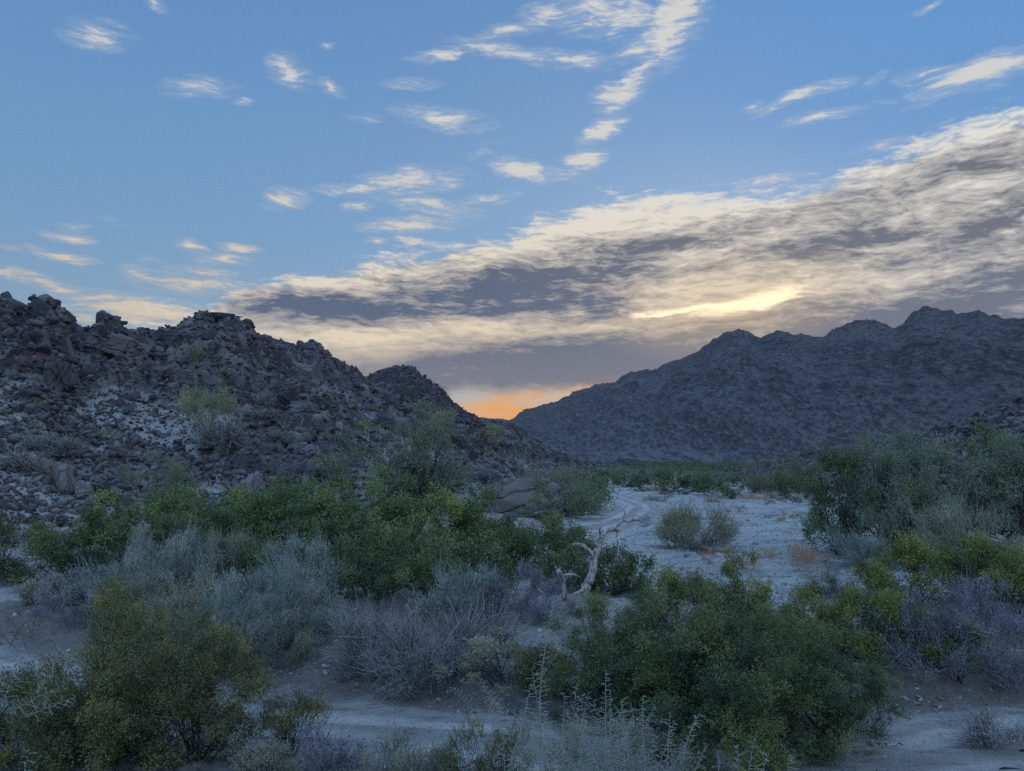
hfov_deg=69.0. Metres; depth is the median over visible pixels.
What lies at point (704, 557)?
dry tuft
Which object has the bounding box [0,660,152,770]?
creosote bush
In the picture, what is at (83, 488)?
boulder
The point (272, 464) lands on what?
boulder
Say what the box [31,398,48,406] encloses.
hillside tuft
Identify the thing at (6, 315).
boulder
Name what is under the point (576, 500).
shrub
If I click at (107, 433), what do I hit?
hillside shrub
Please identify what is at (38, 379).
hillside tuft
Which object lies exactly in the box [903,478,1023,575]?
shrub
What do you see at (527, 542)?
bush
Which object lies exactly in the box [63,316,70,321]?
boulder
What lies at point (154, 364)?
outcrop
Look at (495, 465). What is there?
hillside tuft
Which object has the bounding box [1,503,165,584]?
bush
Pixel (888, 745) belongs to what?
driftwood log
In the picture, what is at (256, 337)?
boulder
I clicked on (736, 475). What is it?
shrub
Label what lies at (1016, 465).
tree
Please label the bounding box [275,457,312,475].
hillside shrub
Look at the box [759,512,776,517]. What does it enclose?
dry tuft
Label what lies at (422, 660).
twig shrub
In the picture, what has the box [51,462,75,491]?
boulder
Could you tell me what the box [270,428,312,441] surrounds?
hillside shrub
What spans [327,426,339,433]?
boulder
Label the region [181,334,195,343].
outcrop
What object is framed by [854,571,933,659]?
bush
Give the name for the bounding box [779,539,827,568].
dry tuft
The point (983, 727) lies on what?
twig shrub
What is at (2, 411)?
hillside tuft
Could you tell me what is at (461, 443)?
boulder
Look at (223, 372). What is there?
hillside tuft
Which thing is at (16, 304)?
boulder
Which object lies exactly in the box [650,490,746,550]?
wash shrub
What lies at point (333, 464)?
hillside shrub
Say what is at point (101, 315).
boulder
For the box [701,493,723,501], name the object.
dry tuft
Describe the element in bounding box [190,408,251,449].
hillside shrub
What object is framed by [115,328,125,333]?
boulder
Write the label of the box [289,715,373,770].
shrub
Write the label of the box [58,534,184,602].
shrub
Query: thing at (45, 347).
boulder
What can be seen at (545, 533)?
bush
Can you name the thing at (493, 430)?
hillside shrub
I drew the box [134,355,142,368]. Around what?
boulder
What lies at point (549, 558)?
bush
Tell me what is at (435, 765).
broom shrub
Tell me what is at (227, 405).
hillside tree
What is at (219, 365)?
boulder
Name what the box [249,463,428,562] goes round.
bush
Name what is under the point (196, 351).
hillside shrub
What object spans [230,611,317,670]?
shrub
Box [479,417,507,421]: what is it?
distant hill
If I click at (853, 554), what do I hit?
shrub
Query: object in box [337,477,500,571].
bush
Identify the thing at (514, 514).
boulder
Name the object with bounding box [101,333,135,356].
outcrop
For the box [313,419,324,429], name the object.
boulder
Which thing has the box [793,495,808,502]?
dry tuft
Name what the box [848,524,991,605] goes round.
bush
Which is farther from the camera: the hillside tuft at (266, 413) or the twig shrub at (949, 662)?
the hillside tuft at (266, 413)
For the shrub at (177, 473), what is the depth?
64.82 m
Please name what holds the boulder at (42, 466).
on the rocky hill at (206, 379)
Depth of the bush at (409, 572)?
25.60 m
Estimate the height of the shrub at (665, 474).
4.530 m
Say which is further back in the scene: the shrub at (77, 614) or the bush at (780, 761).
the shrub at (77, 614)
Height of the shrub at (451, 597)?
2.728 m
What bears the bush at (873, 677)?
on the ground
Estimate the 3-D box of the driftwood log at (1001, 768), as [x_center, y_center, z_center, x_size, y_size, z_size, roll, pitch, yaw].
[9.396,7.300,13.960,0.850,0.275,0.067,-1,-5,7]
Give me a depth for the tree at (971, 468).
44.00 m
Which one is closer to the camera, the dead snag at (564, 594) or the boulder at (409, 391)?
the dead snag at (564, 594)
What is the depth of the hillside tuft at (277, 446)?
78.17 m
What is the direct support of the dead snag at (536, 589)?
on the ground
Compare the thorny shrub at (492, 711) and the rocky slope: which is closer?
the thorny shrub at (492, 711)
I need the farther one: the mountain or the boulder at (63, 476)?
the mountain
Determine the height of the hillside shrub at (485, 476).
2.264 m
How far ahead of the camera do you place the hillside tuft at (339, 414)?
102.02 m
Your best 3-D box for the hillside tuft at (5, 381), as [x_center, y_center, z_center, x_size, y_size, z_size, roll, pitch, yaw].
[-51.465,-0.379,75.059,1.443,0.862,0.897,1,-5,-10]
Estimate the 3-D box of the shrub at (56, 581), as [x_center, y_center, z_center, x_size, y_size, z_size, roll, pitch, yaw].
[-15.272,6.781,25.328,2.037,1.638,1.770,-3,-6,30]
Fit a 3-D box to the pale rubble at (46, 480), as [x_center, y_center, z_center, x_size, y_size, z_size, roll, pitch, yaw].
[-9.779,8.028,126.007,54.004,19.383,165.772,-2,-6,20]
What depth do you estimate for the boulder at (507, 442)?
156.96 m
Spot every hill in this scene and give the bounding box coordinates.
[0,299,607,529]
[368,364,652,468]
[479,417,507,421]
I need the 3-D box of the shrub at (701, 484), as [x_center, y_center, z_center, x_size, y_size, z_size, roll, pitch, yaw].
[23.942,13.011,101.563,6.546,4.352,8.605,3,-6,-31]
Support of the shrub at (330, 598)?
on the ground
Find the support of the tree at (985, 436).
on the rocky slope
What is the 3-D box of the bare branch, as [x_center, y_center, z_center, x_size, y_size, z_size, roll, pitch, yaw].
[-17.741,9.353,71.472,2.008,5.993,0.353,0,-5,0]
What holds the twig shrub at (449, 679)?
on the ground
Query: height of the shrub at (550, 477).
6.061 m
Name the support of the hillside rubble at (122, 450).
on the rocky hill at (206, 379)
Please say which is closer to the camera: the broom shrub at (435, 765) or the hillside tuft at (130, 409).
the broom shrub at (435, 765)
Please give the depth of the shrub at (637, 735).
13.12 m
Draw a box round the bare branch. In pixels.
[317,453,331,487]
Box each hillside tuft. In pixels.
[0,378,9,383]
[0,407,7,414]
[5,369,18,379]
[13,351,37,365]
[27,421,42,430]
[30,375,43,383]
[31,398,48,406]
[97,476,112,486]
[118,389,138,400]
[121,404,137,413]
[193,360,203,367]
[210,452,220,460]
[213,443,231,454]
[215,364,234,375]
[254,387,276,404]
[254,407,280,418]
[272,443,284,451]
[295,400,315,411]
[332,410,344,417]
[348,401,360,409]
[366,404,377,410]
[380,429,396,440]
[471,435,484,445]
[474,429,489,438]
[485,449,495,456]
[488,439,497,447]
[491,462,500,468]
[508,458,517,463]
[509,439,521,447]
[510,465,520,470]
[513,450,530,458]
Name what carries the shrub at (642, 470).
on the ground
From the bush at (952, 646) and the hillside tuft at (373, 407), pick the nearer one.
the bush at (952, 646)
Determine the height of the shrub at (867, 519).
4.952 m
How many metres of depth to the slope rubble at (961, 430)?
157.94 m
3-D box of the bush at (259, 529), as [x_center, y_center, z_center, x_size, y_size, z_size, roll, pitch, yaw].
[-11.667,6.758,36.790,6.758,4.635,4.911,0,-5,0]
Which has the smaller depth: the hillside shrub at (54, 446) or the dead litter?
the dead litter
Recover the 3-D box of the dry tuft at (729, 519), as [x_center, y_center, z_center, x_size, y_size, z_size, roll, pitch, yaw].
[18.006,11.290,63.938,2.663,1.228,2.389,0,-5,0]
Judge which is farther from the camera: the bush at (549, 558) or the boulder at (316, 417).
the boulder at (316, 417)
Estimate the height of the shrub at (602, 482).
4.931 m
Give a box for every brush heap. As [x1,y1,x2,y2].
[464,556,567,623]
[520,579,586,621]
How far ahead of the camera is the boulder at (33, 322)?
86.83 m
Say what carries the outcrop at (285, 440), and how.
on the rocky hill at (206, 379)
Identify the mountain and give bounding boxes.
[506,306,1023,463]
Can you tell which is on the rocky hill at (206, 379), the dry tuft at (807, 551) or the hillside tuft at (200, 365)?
the hillside tuft at (200, 365)
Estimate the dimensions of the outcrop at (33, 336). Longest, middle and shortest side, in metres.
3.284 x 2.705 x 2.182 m
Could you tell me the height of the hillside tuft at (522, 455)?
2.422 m
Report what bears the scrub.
on the ground
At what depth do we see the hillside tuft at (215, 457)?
74.34 m
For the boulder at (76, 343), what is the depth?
95.35 m
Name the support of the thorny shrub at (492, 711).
on the ground
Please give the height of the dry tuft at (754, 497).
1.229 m
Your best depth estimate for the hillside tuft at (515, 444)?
156.96 m
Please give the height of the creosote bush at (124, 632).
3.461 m
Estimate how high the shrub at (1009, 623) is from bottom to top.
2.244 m
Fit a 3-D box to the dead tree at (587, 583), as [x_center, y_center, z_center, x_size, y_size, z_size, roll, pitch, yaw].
[3.272,6.453,27.491,3.305,3.657,0.624,2,-6,-25]
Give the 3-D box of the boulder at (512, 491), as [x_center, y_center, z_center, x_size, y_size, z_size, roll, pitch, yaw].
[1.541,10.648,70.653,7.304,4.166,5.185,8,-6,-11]
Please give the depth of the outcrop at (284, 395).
102.17 m
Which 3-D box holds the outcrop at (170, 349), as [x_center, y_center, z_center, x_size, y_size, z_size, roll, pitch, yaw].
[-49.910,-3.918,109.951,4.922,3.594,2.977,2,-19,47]
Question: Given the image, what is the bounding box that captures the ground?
[0,464,1023,770]
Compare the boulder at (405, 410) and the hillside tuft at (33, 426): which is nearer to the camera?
the hillside tuft at (33, 426)
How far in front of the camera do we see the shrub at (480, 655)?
17.54 m
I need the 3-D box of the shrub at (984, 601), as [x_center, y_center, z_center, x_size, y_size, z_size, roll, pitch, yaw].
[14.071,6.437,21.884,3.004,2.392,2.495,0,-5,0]
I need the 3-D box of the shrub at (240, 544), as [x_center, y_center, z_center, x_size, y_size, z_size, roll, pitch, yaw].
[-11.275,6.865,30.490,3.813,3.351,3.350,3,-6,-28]
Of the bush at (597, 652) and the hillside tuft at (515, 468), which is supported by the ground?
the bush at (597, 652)
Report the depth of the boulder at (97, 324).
107.92 m
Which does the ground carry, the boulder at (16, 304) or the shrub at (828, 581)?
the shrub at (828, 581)
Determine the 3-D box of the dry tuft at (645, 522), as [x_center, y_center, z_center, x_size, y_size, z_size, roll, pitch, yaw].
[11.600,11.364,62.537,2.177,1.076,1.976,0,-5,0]
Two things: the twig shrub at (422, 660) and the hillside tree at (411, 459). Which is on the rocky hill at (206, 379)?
the hillside tree at (411, 459)
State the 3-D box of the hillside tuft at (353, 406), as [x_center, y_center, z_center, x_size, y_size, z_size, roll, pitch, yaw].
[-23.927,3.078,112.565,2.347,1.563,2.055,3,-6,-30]
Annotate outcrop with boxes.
[22,328,41,345]
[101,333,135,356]
[142,359,159,372]
[157,365,172,376]
[165,347,173,352]
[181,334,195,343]
[192,340,213,353]
[236,408,256,416]
[237,436,251,447]
[258,442,274,453]
[273,382,307,410]
[279,356,291,366]
[283,431,302,443]
[291,361,313,379]
[360,391,370,397]
[372,398,381,406]
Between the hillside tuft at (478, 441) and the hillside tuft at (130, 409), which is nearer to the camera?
the hillside tuft at (130, 409)
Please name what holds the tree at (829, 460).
on the ground
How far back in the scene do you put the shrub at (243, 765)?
12.56 m
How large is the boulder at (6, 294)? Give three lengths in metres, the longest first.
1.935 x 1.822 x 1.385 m
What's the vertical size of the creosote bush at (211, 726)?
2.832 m
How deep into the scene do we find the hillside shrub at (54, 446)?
65.94 m
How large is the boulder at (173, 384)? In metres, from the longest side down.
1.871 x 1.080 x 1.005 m
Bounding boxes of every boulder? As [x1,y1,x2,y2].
[0,291,12,298]
[0,317,14,324]
[1,314,11,324]
[7,298,24,310]
[10,348,26,355]
[24,318,44,327]
[25,344,32,349]
[31,458,53,479]
[35,341,51,354]
[37,294,53,302]
[41,521,54,528]
[43,357,79,392]
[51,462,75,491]
[53,327,63,337]
[54,299,61,305]
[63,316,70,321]
[72,341,79,351]
[74,480,93,498]
[92,323,103,326]
[95,310,113,322]
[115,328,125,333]
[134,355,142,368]
[139,330,150,335]
[149,352,165,359]
[167,382,175,387]
[177,369,197,387]
[186,361,211,369]
[200,312,234,322]
[212,363,222,366]
[239,471,265,489]
[250,395,260,399]
[252,336,263,340]
[267,458,281,474]
[296,340,304,347]
[311,414,321,423]
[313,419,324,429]
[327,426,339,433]
[375,415,392,429]
[393,417,410,433]
[400,386,418,404]
[401,406,412,414]
[450,427,470,451]
[468,445,483,460]
[477,419,489,425]
[488,477,566,513]
[493,471,502,481]
[502,512,519,517]
[503,440,511,447]
[520,515,531,517]
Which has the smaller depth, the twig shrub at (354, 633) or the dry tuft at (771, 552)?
the twig shrub at (354, 633)
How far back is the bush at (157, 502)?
37.46 m
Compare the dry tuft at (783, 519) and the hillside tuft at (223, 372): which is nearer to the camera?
the dry tuft at (783, 519)
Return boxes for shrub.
[0,443,54,469]
[0,640,76,770]
[9,427,96,455]
[14,577,60,604]
[21,582,105,626]
[30,563,96,604]
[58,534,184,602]
[76,571,138,624]
[93,426,120,442]
[107,504,230,594]
[109,572,229,718]
[114,560,238,615]
[172,339,209,364]
[173,538,349,663]
[189,514,269,585]
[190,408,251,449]
[221,734,300,770]
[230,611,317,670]
[241,683,341,756]
[247,522,366,607]
[265,569,357,644]
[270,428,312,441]
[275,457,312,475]
[280,423,299,430]
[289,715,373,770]
[301,443,366,487]
[301,584,423,680]
[320,425,360,441]
[340,713,449,770]
[345,582,503,705]
[352,417,383,432]
[398,575,533,663]
[404,548,511,620]
[419,739,466,770]
[424,708,536,770]
[430,657,497,693]
[431,624,553,697]
[446,680,525,769]
[465,464,497,482]
[476,423,506,443]
[494,599,706,770]
[500,455,578,490]
[508,638,581,702]
[513,486,564,519]
[515,449,614,517]
[515,701,699,770]
[556,464,601,484]
[566,465,618,509]
[593,465,636,476]
[593,467,623,483]
[607,463,647,486]
[619,467,660,477]
[627,470,653,483]
[629,466,677,492]
[639,464,675,480]
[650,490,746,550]
[650,501,705,546]
[652,465,719,494]
[672,469,728,492]
[687,469,728,481]
[703,473,730,492]
[712,736,795,770]
[714,469,754,480]
[719,476,745,498]
[731,466,775,492]
[755,466,777,487]
[767,450,820,491]
[794,560,858,598]
[799,469,845,504]
[819,517,892,567]
[850,479,984,561]
[864,618,990,686]
[869,577,989,666]
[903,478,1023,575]
[926,686,1023,752]
[929,598,1023,693]
[937,568,1023,641]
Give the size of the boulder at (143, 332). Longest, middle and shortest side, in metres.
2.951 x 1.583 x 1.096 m
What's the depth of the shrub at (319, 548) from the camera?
26.21 m
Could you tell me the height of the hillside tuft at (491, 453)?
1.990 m
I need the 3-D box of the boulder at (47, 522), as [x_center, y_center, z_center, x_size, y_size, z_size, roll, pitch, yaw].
[-34.088,10.268,54.476,0.979,0.794,0.909,3,-12,16]
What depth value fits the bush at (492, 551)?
30.78 m
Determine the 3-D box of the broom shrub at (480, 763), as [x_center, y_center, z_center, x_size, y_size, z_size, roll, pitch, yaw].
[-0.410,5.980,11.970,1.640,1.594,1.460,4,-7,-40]
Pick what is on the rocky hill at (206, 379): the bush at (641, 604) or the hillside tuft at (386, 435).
the hillside tuft at (386, 435)
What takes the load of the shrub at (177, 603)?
on the ground
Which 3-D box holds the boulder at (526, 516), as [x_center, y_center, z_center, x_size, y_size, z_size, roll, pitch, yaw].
[1.185,11.128,62.815,1.035,0.445,0.585,1,-9,-9]
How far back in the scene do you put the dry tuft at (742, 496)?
91.66 m
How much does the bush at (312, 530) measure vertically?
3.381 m
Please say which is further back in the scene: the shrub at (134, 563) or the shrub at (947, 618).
the shrub at (134, 563)
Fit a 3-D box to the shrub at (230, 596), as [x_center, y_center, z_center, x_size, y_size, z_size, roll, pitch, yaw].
[-7.186,5.995,20.691,4.829,3.634,3.939,0,-5,0]
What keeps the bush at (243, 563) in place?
on the ground
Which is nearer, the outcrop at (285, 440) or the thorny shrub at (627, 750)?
the thorny shrub at (627, 750)
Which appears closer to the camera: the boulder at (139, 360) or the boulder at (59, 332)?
the boulder at (59, 332)
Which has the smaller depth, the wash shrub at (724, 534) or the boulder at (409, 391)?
the wash shrub at (724, 534)
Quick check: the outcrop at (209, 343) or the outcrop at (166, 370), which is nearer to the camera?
the outcrop at (166, 370)
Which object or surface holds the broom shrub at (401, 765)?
on the ground
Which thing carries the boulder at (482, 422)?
on the rocky hill at (206, 379)
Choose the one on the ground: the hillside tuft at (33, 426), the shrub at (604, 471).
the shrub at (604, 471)
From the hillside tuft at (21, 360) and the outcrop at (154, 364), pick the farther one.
the outcrop at (154, 364)
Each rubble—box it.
[0,294,598,529]
[0,374,557,530]
[367,365,615,468]
[715,394,1023,506]
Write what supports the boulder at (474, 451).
on the rocky hill at (206, 379)
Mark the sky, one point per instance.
(519, 205)
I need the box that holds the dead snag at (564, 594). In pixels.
[554,564,579,601]
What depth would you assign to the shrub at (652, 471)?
157.49 m
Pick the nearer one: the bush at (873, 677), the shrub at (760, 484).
the bush at (873, 677)
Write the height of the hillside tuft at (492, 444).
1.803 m
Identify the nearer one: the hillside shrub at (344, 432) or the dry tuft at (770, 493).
the hillside shrub at (344, 432)
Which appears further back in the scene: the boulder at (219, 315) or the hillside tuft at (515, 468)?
the boulder at (219, 315)
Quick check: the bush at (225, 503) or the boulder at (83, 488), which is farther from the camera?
the boulder at (83, 488)
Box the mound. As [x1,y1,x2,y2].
[609,458,649,466]
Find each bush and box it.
[0,501,55,581]
[0,578,278,770]
[0,649,70,769]
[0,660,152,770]
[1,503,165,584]
[63,566,144,712]
[74,481,209,565]
[116,618,278,770]
[127,492,279,572]
[149,478,290,546]
[203,477,317,554]
[217,470,357,552]
[223,534,331,593]
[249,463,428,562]
[273,511,403,587]
[306,525,463,607]
[328,508,474,583]
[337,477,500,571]
[394,526,523,597]
[424,510,567,581]
[474,516,555,578]
[516,509,604,563]
[518,540,609,592]
[524,585,679,730]
[546,533,664,595]
[588,634,754,737]
[602,561,780,716]
[622,582,875,770]
[632,556,700,641]
[667,560,730,640]
[703,541,780,677]
[713,706,801,770]
[731,612,920,770]
[739,572,857,648]
[767,461,805,498]
[796,571,938,670]
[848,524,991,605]
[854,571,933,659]
[912,531,1023,609]
[914,599,993,683]
[973,537,1023,616]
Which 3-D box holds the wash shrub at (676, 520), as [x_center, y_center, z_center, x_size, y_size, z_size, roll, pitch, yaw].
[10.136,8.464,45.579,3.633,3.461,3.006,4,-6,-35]
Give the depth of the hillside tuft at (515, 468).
100.77 m
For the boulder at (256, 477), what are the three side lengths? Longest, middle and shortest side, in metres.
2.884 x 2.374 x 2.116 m
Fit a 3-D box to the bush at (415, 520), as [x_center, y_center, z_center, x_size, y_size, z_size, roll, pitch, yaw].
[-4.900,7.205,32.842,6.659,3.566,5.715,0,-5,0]
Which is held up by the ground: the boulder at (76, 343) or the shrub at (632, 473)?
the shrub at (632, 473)
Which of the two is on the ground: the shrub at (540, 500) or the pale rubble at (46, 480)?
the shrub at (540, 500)
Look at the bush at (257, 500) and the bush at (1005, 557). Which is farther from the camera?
the bush at (257, 500)
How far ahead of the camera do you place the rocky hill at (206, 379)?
91.80 m
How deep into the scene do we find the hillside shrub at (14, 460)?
61.60 m
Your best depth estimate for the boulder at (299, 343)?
146.68 m
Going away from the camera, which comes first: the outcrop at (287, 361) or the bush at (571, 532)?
the bush at (571, 532)
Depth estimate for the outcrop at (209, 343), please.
106.73 m
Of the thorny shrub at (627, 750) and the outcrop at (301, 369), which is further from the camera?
the outcrop at (301, 369)
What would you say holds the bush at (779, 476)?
on the ground
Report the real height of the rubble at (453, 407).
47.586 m
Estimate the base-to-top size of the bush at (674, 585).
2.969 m
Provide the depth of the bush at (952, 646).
17.70 m
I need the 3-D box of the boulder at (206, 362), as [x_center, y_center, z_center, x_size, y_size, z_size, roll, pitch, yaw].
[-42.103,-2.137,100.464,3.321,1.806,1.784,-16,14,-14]
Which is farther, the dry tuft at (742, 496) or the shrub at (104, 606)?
the dry tuft at (742, 496)
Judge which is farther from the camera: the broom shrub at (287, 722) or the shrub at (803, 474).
the shrub at (803, 474)
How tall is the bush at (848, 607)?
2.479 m
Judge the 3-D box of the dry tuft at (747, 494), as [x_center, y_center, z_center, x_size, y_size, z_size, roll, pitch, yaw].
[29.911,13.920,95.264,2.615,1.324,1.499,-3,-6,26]
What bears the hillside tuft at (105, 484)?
on the rocky hill at (206, 379)
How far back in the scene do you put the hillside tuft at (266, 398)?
92.44 m
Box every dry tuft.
[638,515,660,526]
[647,486,658,490]
[652,492,668,500]
[695,542,733,563]
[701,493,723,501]
[706,488,719,496]
[708,510,736,522]
[723,502,747,511]
[733,554,763,571]
[735,490,752,498]
[739,490,755,497]
[748,492,767,499]
[754,546,778,558]
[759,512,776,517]
[760,491,774,497]
[773,517,786,521]
[775,508,801,518]
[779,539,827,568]
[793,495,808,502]
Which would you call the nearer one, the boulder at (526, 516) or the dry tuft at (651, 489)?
the boulder at (526, 516)
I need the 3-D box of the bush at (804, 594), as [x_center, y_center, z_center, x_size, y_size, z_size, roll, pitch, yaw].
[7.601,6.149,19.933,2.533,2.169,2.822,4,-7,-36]
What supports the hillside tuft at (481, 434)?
on the rocky hill at (206, 379)
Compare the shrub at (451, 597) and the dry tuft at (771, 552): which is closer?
the shrub at (451, 597)
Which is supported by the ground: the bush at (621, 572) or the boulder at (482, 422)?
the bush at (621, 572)
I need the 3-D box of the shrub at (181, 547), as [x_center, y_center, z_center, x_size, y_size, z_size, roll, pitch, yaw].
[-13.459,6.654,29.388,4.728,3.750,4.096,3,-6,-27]
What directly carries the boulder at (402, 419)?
on the rocky hill at (206, 379)
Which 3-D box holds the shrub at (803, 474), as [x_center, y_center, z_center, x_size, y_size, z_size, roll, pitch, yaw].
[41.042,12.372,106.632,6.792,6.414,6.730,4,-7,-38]
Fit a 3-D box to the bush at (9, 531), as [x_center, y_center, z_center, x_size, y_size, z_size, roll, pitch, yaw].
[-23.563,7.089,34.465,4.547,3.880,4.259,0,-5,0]
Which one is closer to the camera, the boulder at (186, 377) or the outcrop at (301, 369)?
the boulder at (186, 377)
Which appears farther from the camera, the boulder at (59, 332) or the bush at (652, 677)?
the boulder at (59, 332)
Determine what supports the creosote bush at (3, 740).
on the ground
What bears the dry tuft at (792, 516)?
on the ground
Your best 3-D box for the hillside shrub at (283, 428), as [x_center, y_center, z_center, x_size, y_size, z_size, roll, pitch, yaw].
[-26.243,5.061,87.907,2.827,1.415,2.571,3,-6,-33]
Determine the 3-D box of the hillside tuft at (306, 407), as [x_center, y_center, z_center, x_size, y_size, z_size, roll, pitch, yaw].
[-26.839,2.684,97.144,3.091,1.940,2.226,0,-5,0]
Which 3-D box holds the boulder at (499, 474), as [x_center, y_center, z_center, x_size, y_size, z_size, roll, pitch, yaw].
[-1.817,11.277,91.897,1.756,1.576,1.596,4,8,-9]
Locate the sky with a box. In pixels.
[0,0,1023,419]
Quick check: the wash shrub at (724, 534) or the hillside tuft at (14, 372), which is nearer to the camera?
the wash shrub at (724, 534)
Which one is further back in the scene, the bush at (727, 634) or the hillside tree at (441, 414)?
the hillside tree at (441, 414)
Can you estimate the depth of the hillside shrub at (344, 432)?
82.45 m
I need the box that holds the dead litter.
[0,526,1023,770]
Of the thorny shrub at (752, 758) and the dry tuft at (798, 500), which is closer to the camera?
the thorny shrub at (752, 758)
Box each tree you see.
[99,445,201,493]
[164,380,244,439]
[338,393,486,506]
[424,406,459,437]
[569,511,641,597]
[779,437,926,555]
[824,425,967,552]
[851,420,1023,550]
[955,424,1023,540]
[956,419,1023,509]
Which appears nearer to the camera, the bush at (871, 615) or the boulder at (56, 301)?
the bush at (871, 615)
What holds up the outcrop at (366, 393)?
on the rocky hill at (206, 379)
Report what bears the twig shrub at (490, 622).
on the ground
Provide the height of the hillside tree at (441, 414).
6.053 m
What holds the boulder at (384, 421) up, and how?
on the rocky hill at (206, 379)
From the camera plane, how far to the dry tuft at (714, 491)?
99.34 m
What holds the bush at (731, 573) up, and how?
on the ground
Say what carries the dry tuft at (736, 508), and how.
on the ground
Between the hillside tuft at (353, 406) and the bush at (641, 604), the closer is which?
the bush at (641, 604)
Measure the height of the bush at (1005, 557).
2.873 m
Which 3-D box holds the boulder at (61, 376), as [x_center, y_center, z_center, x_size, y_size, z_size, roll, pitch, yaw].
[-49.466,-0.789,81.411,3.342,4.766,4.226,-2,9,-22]
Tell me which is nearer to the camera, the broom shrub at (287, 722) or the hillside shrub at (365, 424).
the broom shrub at (287, 722)
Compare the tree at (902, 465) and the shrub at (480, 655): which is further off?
the tree at (902, 465)
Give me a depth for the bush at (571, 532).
39.58 m
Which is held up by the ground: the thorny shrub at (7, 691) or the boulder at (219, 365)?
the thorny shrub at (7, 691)
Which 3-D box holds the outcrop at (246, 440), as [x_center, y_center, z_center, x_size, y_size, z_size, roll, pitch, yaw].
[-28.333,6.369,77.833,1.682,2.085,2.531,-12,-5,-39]
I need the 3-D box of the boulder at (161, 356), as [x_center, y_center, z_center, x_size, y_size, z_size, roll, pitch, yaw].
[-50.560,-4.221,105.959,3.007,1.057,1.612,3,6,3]
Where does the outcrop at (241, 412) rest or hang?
on the rocky hill at (206, 379)
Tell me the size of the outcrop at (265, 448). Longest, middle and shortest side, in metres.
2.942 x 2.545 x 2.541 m
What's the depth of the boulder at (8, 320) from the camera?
85.30 m
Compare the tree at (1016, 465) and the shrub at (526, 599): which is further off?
the tree at (1016, 465)
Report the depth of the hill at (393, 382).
307.30 m
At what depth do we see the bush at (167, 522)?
33.19 m
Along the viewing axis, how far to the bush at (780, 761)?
13.30 m
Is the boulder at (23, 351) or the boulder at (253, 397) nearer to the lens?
the boulder at (23, 351)
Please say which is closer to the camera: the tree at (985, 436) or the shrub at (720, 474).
the tree at (985, 436)
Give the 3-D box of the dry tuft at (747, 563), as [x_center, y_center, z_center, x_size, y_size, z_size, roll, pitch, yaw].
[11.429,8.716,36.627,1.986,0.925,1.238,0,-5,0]
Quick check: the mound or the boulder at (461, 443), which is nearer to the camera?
the boulder at (461, 443)
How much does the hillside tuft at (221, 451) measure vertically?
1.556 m
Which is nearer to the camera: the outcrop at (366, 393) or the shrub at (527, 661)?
the shrub at (527, 661)
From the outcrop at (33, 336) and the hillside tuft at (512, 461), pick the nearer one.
the outcrop at (33, 336)
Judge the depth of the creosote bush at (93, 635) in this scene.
16.85 m
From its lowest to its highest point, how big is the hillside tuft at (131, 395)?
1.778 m
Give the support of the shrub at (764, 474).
on the ground
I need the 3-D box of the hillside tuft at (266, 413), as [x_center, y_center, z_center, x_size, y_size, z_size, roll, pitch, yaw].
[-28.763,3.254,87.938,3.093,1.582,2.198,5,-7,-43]
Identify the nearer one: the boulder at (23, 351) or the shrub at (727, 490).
the boulder at (23, 351)
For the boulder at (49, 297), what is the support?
on the rocky hill at (206, 379)
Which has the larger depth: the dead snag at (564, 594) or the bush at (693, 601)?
the dead snag at (564, 594)
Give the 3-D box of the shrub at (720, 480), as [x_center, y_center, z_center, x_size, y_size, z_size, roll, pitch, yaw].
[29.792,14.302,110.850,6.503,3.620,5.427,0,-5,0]
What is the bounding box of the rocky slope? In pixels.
[703,399,1023,507]
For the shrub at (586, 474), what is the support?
on the ground
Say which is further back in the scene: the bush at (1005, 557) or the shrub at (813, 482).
the shrub at (813, 482)
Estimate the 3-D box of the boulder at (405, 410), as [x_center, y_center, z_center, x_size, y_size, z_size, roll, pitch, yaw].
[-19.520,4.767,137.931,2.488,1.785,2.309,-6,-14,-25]
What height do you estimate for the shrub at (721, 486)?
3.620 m
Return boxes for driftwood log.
[885,743,903,747]
[998,767,1020,769]
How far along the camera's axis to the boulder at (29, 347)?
79.41 m
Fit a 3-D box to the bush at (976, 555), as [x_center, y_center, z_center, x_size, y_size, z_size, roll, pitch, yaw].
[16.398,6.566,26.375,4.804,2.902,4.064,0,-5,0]
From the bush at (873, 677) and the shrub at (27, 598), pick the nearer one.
the bush at (873, 677)
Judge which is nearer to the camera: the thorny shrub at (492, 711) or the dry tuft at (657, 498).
the thorny shrub at (492, 711)
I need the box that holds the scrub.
[561,460,784,476]
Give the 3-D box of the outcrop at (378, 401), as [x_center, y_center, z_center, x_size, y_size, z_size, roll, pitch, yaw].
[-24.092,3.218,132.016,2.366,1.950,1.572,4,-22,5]
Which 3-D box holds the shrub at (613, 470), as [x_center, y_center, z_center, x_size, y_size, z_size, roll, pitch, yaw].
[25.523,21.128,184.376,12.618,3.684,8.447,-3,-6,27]
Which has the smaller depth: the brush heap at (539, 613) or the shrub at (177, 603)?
the shrub at (177, 603)
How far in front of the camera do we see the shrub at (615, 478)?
129.30 m
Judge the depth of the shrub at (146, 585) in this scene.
25.49 m

